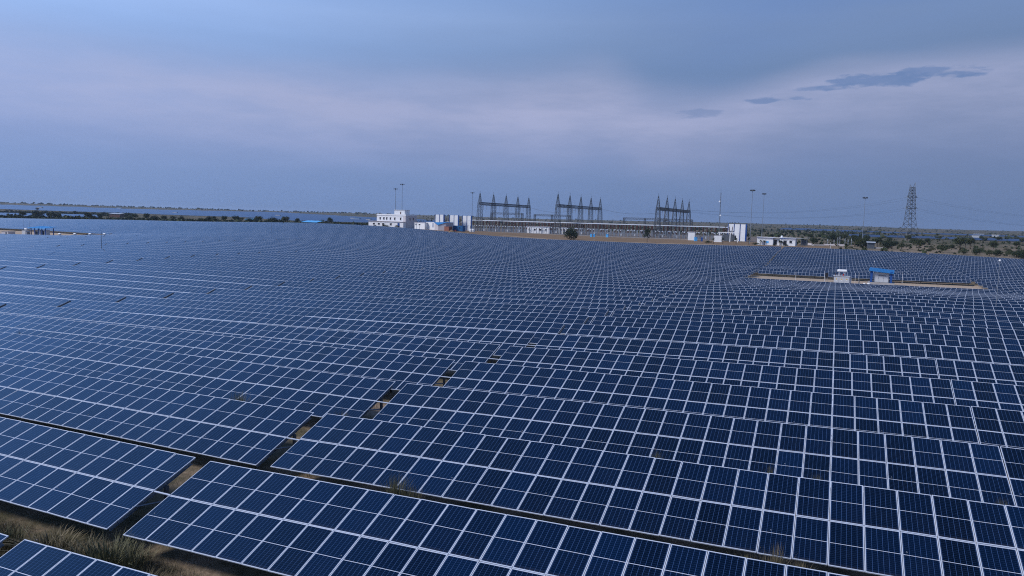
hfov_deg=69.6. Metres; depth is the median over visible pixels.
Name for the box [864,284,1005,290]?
solar table
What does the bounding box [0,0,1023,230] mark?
sky
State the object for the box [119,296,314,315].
solar table
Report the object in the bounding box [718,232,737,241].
portal frame
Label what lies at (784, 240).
gate house
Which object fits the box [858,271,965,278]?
solar table
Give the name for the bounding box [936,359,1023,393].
solar table
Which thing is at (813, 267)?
solar table
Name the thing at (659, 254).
solar table
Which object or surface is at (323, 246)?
solar table
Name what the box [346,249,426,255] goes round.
solar table
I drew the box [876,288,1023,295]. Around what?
solar table
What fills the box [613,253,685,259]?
solar table
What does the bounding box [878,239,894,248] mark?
thorn bush
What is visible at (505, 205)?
gantry
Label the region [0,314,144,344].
solar table
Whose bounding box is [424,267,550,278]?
solar table
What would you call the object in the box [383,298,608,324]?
solar table
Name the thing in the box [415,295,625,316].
solar table
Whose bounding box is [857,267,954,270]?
solar table
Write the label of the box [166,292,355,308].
solar table
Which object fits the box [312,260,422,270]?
solar table
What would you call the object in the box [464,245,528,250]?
solar table
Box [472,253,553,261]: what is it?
solar table
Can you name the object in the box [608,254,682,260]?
solar table
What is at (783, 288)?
solar table
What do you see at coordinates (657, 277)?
solar table
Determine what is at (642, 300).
solar table
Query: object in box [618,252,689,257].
solar table
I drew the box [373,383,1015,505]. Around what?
solar table
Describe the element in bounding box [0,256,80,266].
solar table
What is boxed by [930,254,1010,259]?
solar table
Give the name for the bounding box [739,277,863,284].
solar table
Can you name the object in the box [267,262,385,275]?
solar table
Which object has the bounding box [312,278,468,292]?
solar table
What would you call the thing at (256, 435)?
solar table
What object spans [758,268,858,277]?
solar table
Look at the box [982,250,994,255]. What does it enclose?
thorn bush
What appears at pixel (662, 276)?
solar table
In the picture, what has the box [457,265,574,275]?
solar table
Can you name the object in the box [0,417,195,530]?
solar table
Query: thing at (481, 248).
solar table
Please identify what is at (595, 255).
solar table
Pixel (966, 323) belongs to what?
solar table
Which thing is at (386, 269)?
solar table
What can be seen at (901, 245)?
thorn bush
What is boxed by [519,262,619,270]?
solar table
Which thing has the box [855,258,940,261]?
solar table
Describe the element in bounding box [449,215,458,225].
fire wall
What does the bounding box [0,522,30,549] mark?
grass tuft
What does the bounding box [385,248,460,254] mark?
solar table
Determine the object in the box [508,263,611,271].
solar table
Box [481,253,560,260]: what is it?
solar table
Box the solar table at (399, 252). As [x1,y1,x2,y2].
[359,249,438,255]
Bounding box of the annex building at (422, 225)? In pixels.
[414,222,427,228]
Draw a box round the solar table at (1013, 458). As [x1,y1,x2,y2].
[1000,446,1023,506]
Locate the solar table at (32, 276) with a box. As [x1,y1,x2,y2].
[0,271,77,282]
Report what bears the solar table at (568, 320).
on the ground at (200, 565)
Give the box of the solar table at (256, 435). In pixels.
[0,363,313,466]
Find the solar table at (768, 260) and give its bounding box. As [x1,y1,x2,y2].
[693,255,769,263]
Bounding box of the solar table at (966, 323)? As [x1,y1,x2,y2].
[902,316,1023,333]
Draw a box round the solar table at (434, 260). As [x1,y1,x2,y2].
[384,257,482,265]
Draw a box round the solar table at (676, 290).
[521,280,682,294]
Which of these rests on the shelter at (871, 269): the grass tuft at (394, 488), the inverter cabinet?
the inverter cabinet
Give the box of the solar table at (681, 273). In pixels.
[627,269,736,278]
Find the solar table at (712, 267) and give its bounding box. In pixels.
[662,264,753,273]
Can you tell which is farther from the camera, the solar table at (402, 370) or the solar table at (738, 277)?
the solar table at (738, 277)
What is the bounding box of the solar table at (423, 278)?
[363,272,505,285]
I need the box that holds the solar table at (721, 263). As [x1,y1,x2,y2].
[679,261,762,267]
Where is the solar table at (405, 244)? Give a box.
[372,241,435,247]
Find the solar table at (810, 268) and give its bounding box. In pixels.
[763,267,857,270]
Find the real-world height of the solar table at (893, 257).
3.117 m
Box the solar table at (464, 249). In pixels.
[428,247,498,252]
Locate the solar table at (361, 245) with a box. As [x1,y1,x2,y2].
[327,243,395,248]
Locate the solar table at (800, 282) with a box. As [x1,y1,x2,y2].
[736,278,864,285]
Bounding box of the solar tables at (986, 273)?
[0,218,1023,294]
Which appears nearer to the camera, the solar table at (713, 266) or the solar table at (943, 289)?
the solar table at (943, 289)
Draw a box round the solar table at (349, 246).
[315,243,383,249]
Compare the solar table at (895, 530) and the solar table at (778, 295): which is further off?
the solar table at (778, 295)
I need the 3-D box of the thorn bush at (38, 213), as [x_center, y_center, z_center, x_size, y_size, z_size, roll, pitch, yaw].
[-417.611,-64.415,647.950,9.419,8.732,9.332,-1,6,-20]
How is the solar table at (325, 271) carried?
on the ground at (200, 565)
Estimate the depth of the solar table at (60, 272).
122.45 m
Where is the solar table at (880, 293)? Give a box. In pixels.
[879,292,1023,301]
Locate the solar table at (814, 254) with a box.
[778,252,853,255]
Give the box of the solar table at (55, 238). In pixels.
[29,237,84,239]
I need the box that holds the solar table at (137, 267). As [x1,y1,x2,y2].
[75,262,187,272]
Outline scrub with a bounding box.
[0,202,1023,255]
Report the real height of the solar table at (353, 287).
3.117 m
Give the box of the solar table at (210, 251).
[157,247,239,253]
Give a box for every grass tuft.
[0,520,94,555]
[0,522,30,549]
[52,529,123,560]
[52,530,154,567]
[98,539,158,570]
[227,393,253,402]
[380,472,410,496]
[401,485,424,498]
[752,542,797,572]
[785,560,815,571]
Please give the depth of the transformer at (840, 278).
189.53 m
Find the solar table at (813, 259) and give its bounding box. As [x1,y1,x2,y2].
[773,257,854,260]
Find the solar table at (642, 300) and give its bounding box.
[465,289,652,305]
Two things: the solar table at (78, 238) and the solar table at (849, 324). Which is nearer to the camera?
the solar table at (849, 324)
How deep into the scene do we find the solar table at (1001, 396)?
40.21 m
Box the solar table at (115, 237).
[87,236,141,238]
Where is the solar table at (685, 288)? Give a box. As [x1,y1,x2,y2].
[536,278,690,290]
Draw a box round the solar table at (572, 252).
[537,249,605,255]
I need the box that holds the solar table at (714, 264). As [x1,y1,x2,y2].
[675,262,760,270]
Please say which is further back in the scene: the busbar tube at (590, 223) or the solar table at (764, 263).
the busbar tube at (590, 223)
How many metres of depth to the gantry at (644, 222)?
571.23 m
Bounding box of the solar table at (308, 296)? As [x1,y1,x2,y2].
[211,288,388,303]
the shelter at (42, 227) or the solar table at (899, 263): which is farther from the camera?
the shelter at (42, 227)
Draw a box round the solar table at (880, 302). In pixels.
[667,294,888,304]
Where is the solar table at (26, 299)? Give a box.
[0,293,70,307]
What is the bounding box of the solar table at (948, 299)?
[882,294,1023,304]
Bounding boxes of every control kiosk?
[688,232,695,239]
[714,235,722,241]
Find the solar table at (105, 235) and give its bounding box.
[88,235,120,235]
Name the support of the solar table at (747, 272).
on the ground at (200, 565)
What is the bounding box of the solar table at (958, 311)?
[892,305,1023,316]
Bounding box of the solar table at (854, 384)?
[496,346,954,421]
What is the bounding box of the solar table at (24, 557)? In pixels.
[0,539,155,575]
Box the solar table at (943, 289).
[865,285,1012,292]
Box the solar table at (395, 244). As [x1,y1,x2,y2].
[362,242,427,247]
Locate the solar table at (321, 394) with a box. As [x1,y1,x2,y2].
[12,339,395,417]
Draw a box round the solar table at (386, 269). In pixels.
[291,261,405,272]
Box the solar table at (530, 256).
[490,252,568,259]
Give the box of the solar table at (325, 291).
[248,285,418,298]
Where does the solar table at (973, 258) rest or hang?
on the ground at (200, 565)
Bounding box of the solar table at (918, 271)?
[857,268,957,272]
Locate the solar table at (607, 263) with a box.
[564,259,650,266]
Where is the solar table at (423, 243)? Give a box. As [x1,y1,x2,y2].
[393,241,454,246]
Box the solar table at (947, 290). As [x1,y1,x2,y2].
[868,287,1020,294]
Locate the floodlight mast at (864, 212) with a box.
[862,197,867,238]
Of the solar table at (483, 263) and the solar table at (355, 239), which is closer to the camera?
the solar table at (483, 263)
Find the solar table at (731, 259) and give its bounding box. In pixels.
[690,257,767,264]
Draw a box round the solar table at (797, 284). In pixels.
[729,280,867,287]
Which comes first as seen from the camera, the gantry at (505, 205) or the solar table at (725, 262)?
the solar table at (725, 262)
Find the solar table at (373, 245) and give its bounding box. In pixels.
[339,243,406,248]
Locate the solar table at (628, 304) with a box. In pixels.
[442,292,640,309]
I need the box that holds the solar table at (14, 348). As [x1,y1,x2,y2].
[0,332,59,363]
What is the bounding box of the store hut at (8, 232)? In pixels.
[1,231,15,234]
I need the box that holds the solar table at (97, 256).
[49,252,142,260]
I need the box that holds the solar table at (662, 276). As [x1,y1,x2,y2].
[604,272,724,281]
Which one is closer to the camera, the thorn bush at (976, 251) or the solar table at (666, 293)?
the solar table at (666, 293)
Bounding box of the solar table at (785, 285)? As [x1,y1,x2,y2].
[719,282,863,288]
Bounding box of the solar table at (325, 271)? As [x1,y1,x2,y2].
[240,264,363,278]
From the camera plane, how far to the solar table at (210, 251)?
184.45 m
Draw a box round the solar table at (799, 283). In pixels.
[733,279,866,286]
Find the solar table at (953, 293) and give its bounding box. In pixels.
[873,289,1023,297]
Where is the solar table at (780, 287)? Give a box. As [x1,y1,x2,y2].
[708,284,874,290]
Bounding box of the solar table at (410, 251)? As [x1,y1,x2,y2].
[372,248,449,254]
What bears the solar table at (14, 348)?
on the ground at (200, 565)
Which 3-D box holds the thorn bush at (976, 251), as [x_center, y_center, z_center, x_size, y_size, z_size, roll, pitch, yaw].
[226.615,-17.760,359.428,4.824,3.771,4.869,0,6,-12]
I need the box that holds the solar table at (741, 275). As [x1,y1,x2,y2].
[640,268,743,276]
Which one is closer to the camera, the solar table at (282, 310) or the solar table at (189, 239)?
the solar table at (282, 310)
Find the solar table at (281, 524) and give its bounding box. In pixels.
[123,461,846,575]
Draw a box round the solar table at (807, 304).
[656,298,892,309]
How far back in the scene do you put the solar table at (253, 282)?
117.72 m
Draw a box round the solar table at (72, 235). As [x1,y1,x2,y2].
[53,235,103,236]
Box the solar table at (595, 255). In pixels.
[529,249,600,256]
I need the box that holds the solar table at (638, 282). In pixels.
[550,277,697,288]
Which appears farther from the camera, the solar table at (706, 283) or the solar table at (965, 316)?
the solar table at (706, 283)
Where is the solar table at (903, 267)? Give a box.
[856,265,951,269]
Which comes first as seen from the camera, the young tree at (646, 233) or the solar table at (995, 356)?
the solar table at (995, 356)
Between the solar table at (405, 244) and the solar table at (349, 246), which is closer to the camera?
the solar table at (349, 246)
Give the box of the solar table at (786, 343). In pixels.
[565,324,925,368]
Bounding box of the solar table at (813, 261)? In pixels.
[772,259,854,262]
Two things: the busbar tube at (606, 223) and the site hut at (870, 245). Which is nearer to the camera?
the site hut at (870, 245)
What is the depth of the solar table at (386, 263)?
162.79 m
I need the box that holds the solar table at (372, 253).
[330,249,413,256]
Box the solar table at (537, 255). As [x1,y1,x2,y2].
[499,252,575,259]
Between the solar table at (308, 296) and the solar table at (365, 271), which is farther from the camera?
the solar table at (365, 271)
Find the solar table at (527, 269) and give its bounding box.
[471,265,585,274]
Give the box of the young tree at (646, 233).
[642,228,650,237]
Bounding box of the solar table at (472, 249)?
[438,246,506,251]
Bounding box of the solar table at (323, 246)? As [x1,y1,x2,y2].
[286,244,357,249]
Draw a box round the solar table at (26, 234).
[6,234,52,235]
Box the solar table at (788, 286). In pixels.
[713,283,872,289]
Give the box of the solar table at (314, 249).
[254,245,329,250]
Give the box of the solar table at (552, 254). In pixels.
[515,251,588,257]
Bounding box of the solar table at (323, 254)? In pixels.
[279,251,369,258]
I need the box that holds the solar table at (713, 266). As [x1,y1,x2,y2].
[666,263,755,272]
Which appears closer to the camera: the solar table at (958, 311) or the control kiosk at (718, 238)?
the solar table at (958, 311)
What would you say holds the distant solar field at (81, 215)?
on the ground at (200, 565)
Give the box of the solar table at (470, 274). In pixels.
[406,269,537,280]
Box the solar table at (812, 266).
[767,264,856,267]
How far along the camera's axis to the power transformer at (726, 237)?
459.75 m
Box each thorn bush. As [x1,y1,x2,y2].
[32,210,42,216]
[150,214,159,220]
[267,216,278,221]
[810,236,818,242]
[826,232,837,240]
[859,236,871,246]
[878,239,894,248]
[896,243,908,248]
[934,243,950,251]
[972,248,982,253]
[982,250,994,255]
[993,249,1002,255]
[1003,249,1013,256]
[1011,249,1021,257]
[1015,249,1023,258]
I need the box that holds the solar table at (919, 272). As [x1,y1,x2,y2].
[858,270,961,274]
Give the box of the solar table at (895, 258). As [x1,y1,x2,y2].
[854,256,938,260]
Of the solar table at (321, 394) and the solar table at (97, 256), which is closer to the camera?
the solar table at (321, 394)
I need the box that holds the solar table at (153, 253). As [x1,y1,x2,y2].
[106,249,194,258]
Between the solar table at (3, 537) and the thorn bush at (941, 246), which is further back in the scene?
the thorn bush at (941, 246)
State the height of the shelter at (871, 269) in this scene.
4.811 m
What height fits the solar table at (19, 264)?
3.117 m
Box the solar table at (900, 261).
[855,260,943,263]
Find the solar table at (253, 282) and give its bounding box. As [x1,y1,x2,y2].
[148,271,284,289]
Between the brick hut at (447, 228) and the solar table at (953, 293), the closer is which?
the solar table at (953, 293)
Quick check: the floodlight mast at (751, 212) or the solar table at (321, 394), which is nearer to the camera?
the solar table at (321, 394)
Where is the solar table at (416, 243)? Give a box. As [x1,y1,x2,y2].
[384,241,445,246]
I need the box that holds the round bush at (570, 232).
[563,226,577,239]
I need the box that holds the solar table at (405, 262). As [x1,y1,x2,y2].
[351,258,454,267]
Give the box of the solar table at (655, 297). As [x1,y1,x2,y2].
[486,286,664,301]
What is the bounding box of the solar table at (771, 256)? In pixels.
[699,252,772,258]
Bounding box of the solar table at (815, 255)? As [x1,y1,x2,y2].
[776,253,853,257]
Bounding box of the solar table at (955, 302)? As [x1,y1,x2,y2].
[885,298,1023,307]
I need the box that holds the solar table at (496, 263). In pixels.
[413,255,506,264]
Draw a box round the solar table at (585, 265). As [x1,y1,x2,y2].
[538,261,633,269]
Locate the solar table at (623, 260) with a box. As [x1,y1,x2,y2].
[584,257,665,263]
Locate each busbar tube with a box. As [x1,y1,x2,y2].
[472,220,727,227]
[487,220,704,226]
[493,220,713,226]
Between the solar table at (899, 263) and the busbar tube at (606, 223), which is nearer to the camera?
the solar table at (899, 263)
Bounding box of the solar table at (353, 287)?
[281,281,445,295]
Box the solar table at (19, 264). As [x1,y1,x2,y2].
[0,260,44,268]
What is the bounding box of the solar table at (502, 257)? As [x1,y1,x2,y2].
[461,254,544,261]
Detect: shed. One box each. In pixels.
[109,213,124,217]
[302,220,321,222]
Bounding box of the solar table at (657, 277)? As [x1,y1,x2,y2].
[595,273,720,282]
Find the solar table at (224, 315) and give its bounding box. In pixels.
[61,300,269,322]
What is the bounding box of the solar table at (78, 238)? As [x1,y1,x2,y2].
[49,237,103,239]
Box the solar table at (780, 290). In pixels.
[694,287,879,294]
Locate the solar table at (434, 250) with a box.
[396,248,471,253]
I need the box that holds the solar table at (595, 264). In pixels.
[547,261,639,268]
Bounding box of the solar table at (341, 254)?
[298,250,385,257]
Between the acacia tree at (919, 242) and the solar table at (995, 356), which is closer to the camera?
the solar table at (995, 356)
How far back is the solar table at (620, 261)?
234.27 m
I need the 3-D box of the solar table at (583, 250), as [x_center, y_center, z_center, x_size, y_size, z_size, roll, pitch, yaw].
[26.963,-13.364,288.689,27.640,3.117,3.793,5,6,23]
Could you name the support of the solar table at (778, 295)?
on the ground at (200, 565)
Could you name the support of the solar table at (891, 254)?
on the ground at (200, 565)
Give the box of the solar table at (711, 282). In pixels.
[585,273,715,283]
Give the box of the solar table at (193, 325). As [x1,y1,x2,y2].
[0,303,213,332]
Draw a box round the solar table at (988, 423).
[971,406,1023,458]
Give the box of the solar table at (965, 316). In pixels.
[896,310,1023,322]
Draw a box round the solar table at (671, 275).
[612,271,728,280]
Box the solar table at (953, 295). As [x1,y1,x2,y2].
[877,291,1023,299]
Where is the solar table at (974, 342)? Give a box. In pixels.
[915,332,1023,361]
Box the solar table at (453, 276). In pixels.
[385,270,522,282]
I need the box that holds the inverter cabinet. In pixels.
[874,272,888,282]
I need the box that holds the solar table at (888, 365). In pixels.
[534,333,938,388]
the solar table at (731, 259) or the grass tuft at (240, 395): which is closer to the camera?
the grass tuft at (240, 395)
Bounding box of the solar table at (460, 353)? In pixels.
[194,320,499,370]
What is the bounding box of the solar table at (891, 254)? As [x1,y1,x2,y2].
[854,252,931,256]
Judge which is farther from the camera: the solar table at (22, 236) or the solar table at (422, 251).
the solar table at (22, 236)
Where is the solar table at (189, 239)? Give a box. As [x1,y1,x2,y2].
[160,237,219,240]
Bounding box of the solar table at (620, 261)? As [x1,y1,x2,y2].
[578,258,661,264]
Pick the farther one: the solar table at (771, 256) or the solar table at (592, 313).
the solar table at (771, 256)
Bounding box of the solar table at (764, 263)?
[686,258,765,266]
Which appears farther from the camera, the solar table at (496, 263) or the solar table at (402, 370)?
the solar table at (496, 263)
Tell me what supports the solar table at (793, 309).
on the ground at (200, 565)
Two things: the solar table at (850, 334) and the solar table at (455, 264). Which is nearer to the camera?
the solar table at (850, 334)
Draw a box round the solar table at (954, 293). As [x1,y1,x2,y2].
[874,289,1023,296]
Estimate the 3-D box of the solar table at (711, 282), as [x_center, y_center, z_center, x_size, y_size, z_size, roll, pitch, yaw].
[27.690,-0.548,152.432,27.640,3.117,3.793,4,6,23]
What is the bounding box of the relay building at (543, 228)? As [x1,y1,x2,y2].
[527,226,551,233]
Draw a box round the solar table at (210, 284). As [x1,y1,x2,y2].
[109,274,251,293]
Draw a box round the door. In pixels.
[839,277,843,282]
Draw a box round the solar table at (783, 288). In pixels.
[701,285,876,291]
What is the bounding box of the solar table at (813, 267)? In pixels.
[765,266,856,269]
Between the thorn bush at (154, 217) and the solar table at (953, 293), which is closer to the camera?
the solar table at (953, 293)
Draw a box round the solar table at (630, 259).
[590,257,670,262]
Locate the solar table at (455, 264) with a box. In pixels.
[368,257,469,266]
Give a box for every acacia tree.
[282,216,289,221]
[849,235,860,244]
[855,238,864,247]
[872,237,882,246]
[912,239,925,248]
[952,236,966,248]
[965,237,974,247]
[988,240,997,248]
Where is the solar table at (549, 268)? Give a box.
[497,263,603,272]
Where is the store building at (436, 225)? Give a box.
[426,222,453,230]
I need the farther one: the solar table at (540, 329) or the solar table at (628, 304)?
the solar table at (628, 304)
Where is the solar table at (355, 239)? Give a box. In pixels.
[327,238,383,241]
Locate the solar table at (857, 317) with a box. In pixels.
[629,305,902,322]
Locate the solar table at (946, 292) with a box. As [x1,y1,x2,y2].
[869,288,1018,295]
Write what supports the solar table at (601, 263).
on the ground at (200, 565)
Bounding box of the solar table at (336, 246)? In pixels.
[300,244,370,249]
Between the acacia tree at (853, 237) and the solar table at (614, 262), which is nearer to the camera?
the solar table at (614, 262)
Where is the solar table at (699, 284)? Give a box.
[563,275,704,286]
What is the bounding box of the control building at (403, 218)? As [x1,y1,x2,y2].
[369,210,416,227]
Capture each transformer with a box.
[22,228,29,234]
[722,225,735,240]
[833,269,851,282]
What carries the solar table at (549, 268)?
on the ground at (200, 565)
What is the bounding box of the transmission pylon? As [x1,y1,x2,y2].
[896,183,920,239]
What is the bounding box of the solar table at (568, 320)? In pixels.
[347,302,588,333]
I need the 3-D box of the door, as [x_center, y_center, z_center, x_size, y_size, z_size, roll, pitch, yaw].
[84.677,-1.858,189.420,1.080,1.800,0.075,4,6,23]
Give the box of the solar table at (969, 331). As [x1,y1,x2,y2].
[908,323,1023,347]
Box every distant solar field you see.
[0,205,434,221]
[0,213,97,216]
[781,228,1023,236]
[849,234,1023,241]
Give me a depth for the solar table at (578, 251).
282.86 m
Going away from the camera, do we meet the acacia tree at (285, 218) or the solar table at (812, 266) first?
the solar table at (812, 266)
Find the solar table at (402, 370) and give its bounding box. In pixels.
[116,328,454,391]
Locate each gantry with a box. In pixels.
[475,193,530,230]
[490,212,523,231]
[533,214,570,231]
[553,194,602,233]
[623,217,666,235]
[653,195,690,237]
[656,219,692,233]
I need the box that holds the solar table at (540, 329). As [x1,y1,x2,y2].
[306,308,564,343]
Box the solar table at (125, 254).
[79,251,169,258]
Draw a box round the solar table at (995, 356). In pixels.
[925,344,1023,375]
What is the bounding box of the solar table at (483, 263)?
[399,256,494,264]
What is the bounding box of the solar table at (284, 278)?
[182,269,313,285]
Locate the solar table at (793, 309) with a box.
[643,301,896,315]
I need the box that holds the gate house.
[757,236,796,245]
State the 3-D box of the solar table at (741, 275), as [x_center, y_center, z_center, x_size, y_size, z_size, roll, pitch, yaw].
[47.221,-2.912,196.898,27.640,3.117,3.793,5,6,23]
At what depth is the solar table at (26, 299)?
83.12 m
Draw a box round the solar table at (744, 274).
[646,267,746,277]
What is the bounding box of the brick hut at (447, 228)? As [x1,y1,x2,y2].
[444,226,451,230]
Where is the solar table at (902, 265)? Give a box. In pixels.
[856,263,948,267]
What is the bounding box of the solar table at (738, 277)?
[633,268,739,278]
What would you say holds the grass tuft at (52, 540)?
on the ground at (200, 565)
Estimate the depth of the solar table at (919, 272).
218.48 m
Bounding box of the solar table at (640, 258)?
[602,255,678,261]
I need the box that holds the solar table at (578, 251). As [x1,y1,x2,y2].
[543,248,611,254]
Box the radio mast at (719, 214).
[718,196,720,234]
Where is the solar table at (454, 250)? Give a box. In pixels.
[419,247,490,252]
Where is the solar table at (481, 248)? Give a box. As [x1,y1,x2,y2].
[447,246,514,251]
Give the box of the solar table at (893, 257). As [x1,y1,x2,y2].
[854,255,935,258]
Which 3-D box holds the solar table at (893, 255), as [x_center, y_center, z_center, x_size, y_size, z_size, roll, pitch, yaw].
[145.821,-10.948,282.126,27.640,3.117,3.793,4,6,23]
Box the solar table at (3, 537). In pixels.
[0,533,8,547]
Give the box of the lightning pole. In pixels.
[996,260,1000,303]
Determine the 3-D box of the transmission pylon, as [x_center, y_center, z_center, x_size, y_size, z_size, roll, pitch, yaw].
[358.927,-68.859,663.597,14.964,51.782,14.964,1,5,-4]
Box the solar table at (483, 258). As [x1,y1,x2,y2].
[438,255,526,262]
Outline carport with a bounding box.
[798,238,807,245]
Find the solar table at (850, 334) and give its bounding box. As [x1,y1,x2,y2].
[591,316,915,352]
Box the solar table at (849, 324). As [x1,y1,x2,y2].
[611,310,908,336]
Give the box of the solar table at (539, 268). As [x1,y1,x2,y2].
[484,264,594,273]
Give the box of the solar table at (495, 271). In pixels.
[441,266,563,276]
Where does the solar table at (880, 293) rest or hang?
on the ground at (200, 565)
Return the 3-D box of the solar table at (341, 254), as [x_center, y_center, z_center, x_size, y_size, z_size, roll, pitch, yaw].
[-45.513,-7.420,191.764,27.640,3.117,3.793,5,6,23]
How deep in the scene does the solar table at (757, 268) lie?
235.87 m
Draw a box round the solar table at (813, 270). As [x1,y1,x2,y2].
[761,268,857,278]
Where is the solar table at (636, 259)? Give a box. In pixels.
[596,256,674,262]
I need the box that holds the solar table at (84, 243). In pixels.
[40,240,106,244]
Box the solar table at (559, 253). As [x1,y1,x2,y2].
[523,250,594,257]
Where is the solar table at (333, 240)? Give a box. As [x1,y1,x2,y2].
[303,238,361,242]
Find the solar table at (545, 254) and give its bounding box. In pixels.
[507,251,582,258]
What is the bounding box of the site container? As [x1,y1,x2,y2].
[453,226,464,230]
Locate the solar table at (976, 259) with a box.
[937,257,1023,262]
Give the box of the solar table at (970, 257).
[932,255,1015,260]
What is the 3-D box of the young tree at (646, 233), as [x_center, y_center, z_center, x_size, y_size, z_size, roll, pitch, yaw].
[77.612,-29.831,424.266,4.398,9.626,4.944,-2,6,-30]
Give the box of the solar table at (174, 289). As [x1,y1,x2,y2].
[67,277,215,297]
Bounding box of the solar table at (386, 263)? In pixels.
[332,258,439,269]
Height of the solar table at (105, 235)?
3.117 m
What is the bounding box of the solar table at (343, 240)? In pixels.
[314,238,373,241]
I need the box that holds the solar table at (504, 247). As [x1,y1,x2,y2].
[473,244,536,249]
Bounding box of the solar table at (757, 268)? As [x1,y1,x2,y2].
[671,262,758,271]
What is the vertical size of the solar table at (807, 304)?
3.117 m
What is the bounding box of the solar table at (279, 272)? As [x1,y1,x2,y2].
[213,266,339,281]
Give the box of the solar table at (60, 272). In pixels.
[0,266,118,278]
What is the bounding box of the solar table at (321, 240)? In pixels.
[291,239,351,242]
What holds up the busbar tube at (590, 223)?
on the post insulator
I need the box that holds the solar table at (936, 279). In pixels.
[859,273,970,284]
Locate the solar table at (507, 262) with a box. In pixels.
[427,255,516,263]
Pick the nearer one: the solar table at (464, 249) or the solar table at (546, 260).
the solar table at (546, 260)
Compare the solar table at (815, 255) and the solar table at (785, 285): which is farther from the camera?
the solar table at (815, 255)
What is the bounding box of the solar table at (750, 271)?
[657,265,751,275]
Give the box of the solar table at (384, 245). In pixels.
[352,242,417,247]
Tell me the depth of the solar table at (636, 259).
253.03 m
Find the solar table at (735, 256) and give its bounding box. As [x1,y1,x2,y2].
[696,254,770,260]
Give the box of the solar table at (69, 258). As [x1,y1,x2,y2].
[17,253,112,263]
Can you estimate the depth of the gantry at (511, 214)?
593.80 m
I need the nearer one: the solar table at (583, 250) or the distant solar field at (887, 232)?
the solar table at (583, 250)
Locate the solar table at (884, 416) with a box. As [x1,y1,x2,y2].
[443,361,978,453]
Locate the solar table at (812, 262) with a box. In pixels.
[770,261,855,264]
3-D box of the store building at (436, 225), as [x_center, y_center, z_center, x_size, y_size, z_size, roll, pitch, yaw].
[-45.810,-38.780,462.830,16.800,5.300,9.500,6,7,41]
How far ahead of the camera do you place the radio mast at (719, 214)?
452.35 m
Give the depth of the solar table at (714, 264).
243.01 m
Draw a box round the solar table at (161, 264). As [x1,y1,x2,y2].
[109,259,218,269]
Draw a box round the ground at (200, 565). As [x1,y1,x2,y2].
[0,203,1023,575]
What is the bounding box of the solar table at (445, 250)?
[409,247,480,253]
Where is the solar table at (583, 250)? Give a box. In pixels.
[549,248,616,253]
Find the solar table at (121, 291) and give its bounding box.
[19,280,173,302]
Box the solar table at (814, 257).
[775,255,854,259]
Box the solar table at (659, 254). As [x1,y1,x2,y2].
[623,251,692,256]
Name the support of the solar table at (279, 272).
on the ground at (200, 565)
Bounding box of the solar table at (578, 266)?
[529,262,626,270]
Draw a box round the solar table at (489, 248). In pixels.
[456,245,522,250]
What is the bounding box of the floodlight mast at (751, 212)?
[749,189,755,243]
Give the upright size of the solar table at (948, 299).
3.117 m
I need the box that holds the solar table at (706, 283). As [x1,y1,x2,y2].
[574,274,710,284]
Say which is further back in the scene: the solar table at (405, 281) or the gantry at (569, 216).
the gantry at (569, 216)
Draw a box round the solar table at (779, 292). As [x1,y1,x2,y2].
[686,289,881,296]
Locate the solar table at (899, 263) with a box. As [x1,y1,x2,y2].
[855,261,945,265]
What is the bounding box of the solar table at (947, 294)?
[875,290,1023,298]
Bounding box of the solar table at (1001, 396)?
[951,380,1023,419]
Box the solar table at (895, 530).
[270,414,1023,575]
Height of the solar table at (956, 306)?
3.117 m
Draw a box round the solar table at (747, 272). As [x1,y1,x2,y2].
[651,266,748,277]
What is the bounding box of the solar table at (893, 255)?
[854,253,933,257]
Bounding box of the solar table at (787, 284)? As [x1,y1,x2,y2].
[724,281,868,288]
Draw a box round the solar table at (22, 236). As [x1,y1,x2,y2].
[0,236,47,237]
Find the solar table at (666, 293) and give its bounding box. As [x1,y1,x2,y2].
[504,283,674,297]
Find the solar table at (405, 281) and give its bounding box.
[339,275,487,288]
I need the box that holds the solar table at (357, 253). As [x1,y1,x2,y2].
[315,250,399,256]
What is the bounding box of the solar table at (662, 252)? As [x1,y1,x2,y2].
[627,250,695,254]
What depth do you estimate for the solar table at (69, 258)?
152.53 m
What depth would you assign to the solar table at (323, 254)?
186.49 m
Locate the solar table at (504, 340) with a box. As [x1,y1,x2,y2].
[255,314,535,355]
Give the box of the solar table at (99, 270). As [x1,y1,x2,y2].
[40,264,155,275]
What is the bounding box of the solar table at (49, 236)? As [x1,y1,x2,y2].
[31,236,67,237]
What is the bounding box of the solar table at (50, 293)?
[0,285,125,305]
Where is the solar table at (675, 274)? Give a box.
[620,270,732,279]
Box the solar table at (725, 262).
[682,259,763,267]
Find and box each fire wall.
[435,214,444,221]
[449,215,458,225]
[462,215,471,230]
[728,224,746,240]
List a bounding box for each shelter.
[28,226,53,234]
[867,267,894,284]
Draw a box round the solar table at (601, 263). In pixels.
[555,260,645,267]
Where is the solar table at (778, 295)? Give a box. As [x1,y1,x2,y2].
[677,291,884,300]
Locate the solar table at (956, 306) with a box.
[888,301,1023,311]
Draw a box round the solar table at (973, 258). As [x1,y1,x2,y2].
[935,256,1019,261]
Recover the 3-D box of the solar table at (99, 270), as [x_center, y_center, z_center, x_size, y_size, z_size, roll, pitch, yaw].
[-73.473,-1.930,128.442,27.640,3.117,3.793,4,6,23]
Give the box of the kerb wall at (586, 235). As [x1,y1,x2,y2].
[486,231,723,240]
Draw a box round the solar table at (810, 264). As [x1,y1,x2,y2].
[769,263,855,266]
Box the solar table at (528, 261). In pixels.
[450,254,536,262]
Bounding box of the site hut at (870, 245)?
[866,241,875,248]
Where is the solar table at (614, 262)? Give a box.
[570,259,656,265]

